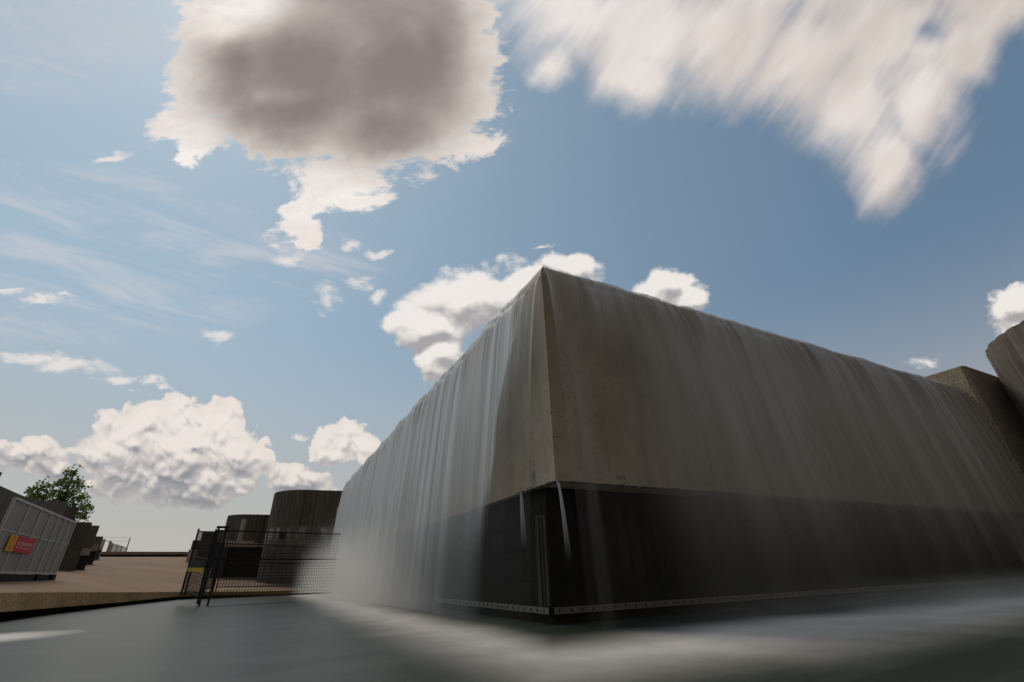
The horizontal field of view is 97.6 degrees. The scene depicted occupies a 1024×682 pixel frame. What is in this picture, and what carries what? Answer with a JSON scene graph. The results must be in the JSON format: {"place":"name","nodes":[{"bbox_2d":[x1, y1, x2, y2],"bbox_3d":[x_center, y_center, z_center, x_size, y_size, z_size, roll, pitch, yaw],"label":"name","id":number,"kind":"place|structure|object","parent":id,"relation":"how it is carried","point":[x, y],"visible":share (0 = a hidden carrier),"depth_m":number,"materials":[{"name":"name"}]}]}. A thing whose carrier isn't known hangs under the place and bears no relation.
{"place":"outdoors","nodes":[
{"label":"outdoors","id":0,"kind":"place"},
{"bbox_2d":[0,557,325,591],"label":"plaza","id":1,"kind":"structure","parent":0,"point":[134,574],"depth_m":20.86,"materials":[{"name":"beige concrete"}]},
{"bbox_2d":[0,486,67,523],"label":"curved wall","id":2,"kind":"structure","parent":1,"relation":"on","point":[8,495],"depth_m":17.53,"materials":[{"name":"concrete"}]},
{"bbox_2d":[0,497,75,581],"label":"solid site hoarding","id":3,"kind":"object","parent":1,"relation":"on","point":[50,532],"visible":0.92,"depth_m":13.37,"materials":[{"name":"metal"}]},
{"bbox_2d":[4,534,35,553],"bbox_3d":[-13.831,5.735,12.623,0.026,0.406,1.622,12,-30,-24],"label":"closed sign","id":4,"kind":"object","parent":3,"relation":"attached to","point":[18,544],"visible":1,"depth_m":12.55,"materials":[{"name":"red plastic"}]},
{"bbox_2d":[23,464,94,521],"bbox_3d":[-29.149,11.002,28.642,3.729,6.090,2.872,12,-30,-24],"label":"tree","id":5,"kind":"object","parent":1,"relation":"on","point":[63,496],"visible":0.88,"depth_m":29.10,"materials":[{"name":"green plant"}]},
{"bbox_2d":[63,506,78,519],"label":"short wall","id":6,"kind":"structure","parent":1,"relation":"on","point":[70,512],"depth_m":22.79,"materials":[{"name":"concrete"}]},
{"bbox_2d":[58,522,91,570],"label":"terrace pier","id":7,"kind":"structure","parent":1,"relation":"on","point":[76,555],"depth_m":21.24,"materials":[{"name":"concrete"}]},
{"bbox_2d":[83,525,99,564],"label":"terrace pier","id":8,"kind":"structure","parent":1,"relation":"on","point":[91,536],"depth_m":27.34,"materials":[{"name":"concrete"}]},
{"bbox_2d":[93,536,102,560],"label":"terrace pier","id":9,"kind":"structure","parent":1,"relation":"on","point":[98,540],"depth_m":34.30,"materials":[{"name":"concrete"}]},
{"bbox_2d":[97,539,105,559],"bbox_3d":[-33.638,17.186,36.547,0.257,1.808,1.000,20,-34,-35],"label":"utility cabinet","id":10,"kind":"object","parent":1,"relation":"on","point":[102,543],"visible":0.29,"depth_m":36.41,"materials":[{"name":"metal"}]},
{"bbox_2d":[113,537,130,551],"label":"mast","id":11,"kind":"object","parent":1,"relation":"on","point":[124,537],"visible":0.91,"depth_m":45.23,"materials":[{"name":"grey metal"}]},
{"bbox_2d":[100,552,187,556],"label":"parapet","id":12,"kind":"structure","parent":1,"relation":"on","point":[144,554],"depth_m":44.46,"materials":[{"name":"concrete"}]},
{"bbox_2d":[106,540,127,551],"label":"railing","id":13,"kind":"object","parent":12,"relation":"on","point":[111,545],"visible":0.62,"depth_m":45.30,"materials":[{"name":"metal"}]},
{"bbox_2d":[185,531,223,567],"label":"stepped block","id":14,"kind":"structure","parent":1,"relation":"on","point":[190,550],"depth_m":32.98,"materials":[{"name":"concrete"}]},
{"bbox_2d":[210,514,269,577],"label":"tower","id":15,"kind":"structure","parent":1,"relation":"on","point":[251,522],"depth_m":26.75,"materials":[{"name":"concrete"}]},
{"bbox_2d":[257,490,341,584],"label":"ribbed tower","id":16,"kind":"structure","parent":1,"relation":"on","point":[311,511],"depth_m":24.90,"materials":[{"name":"concrete"}]},
{"bbox_2d":[0,585,1023,681],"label":"pool water","id":17,"kind":"structure","parent":0,"point":[974,635],"depth_m":4.02,"materials":[{"name":"grey liquid"}]},
{"bbox_2d":[198,526,340,605],"bbox_3d":[-7.234,6.870,13.797,3.726,2.040,0.121,20,-35,-36],"label":"fence panel","id":18,"kind":"object","parent":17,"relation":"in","point":[246,558],"visible":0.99,"depth_m":13.58,"materials":[{"name":"black paint"}]},
{"bbox_2d":[0,0,1023,551],"label":"sky","id":19,"kind":"structure","parent":0,"point":[241,241],"materials":[{"name":"blue"}]},
{"label":"ground","id":20,"kind":"structure","parent":0,"visible":0},
{"bbox_2d":[0,595,249,618],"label":"pool wall","id":21,"kind":"structure","parent":20,"relation":"on","point":[4,615],"depth_m":12.15,"materials":[{"name":"brown concrete"}]},
{"bbox_2d":[0,589,324,612],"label":"kerb","id":22,"kind":"structure","parent":21,"relation":"on","point":[15,601],"depth_m":11.41,"materials":[{"name":"grey concrete"}]},
{"bbox_2d":[180,529,216,603],"bbox_3d":[-9.501,6.722,13.568,0.074,2.108,2.408,23,-36,-38],"label":"fence panel","id":23,"kind":"object","parent":22,"relation":"on","point":[199,562],"visible":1,"depth_m":13.48,"materials":[{"name":"black paint"}]},
{"bbox_2d":[203,540,225,594],"bbox_3d":[-12.505,9.486,18.858,0.054,2.049,1.936,9,-29,-19],"label":"fence panel","id":24,"kind":"object","parent":22,"relation":"on","point":[210,570],"visible":0.63,"depth_m":18.64,"materials":[{"name":"black paint"}]},
{"bbox_2d":[215,541,324,591],"bbox_3d":[-11.118,10.559,20.963,4.400,2.078,0.060,20,-35,-35],"label":"fence panel","id":25,"kind":"object","parent":22,"relation":"on","point":[268,564],"visible":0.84,"depth_m":20.87,"materials":[{"name":"black paint"}]},
{"bbox_2d":[325,506,338,591],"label":"end wall","id":26,"kind":"structure","parent":20,"relation":"on","point":[326,588],"depth_m":21.53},
{"bbox_2d":[339,267,1023,624],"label":"fountain","id":27,"kind":"object","parent":20,"relation":"on","point":[607,495],"visible":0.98,"depth_m":7.07,"materials":[{"name":"concrete"}]},
{"bbox_2d":[325,268,541,602],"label":"waterfall","id":28,"kind":"structure","parent":27,"relation":"on","point":[420,470],"depth_m":9.94,"materials":[{"name":"white liquid"}]},
{"bbox_2d":[543,265,1023,516],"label":"waterfall","id":29,"kind":"structure","parent":27,"relation":"on","point":[760,416],"depth_m":8.45,"materials":[{"name":"white liquid"}]},
{"bbox_2d":[926,366,1023,561],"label":"end wall","id":30,"kind":"structure","parent":20,"relation":"on","point":[987,395],"depth_m":12.70,"materials":[{"name":"grey concrete"}]},
{"bbox_2d":[985,320,1023,420],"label":"ribbed tower","id":31,"kind":"structure","parent":20,"relation":"on","point":[1004,351],"depth_m":12.42,"materials":[{"name":"concrete"}]}
]}

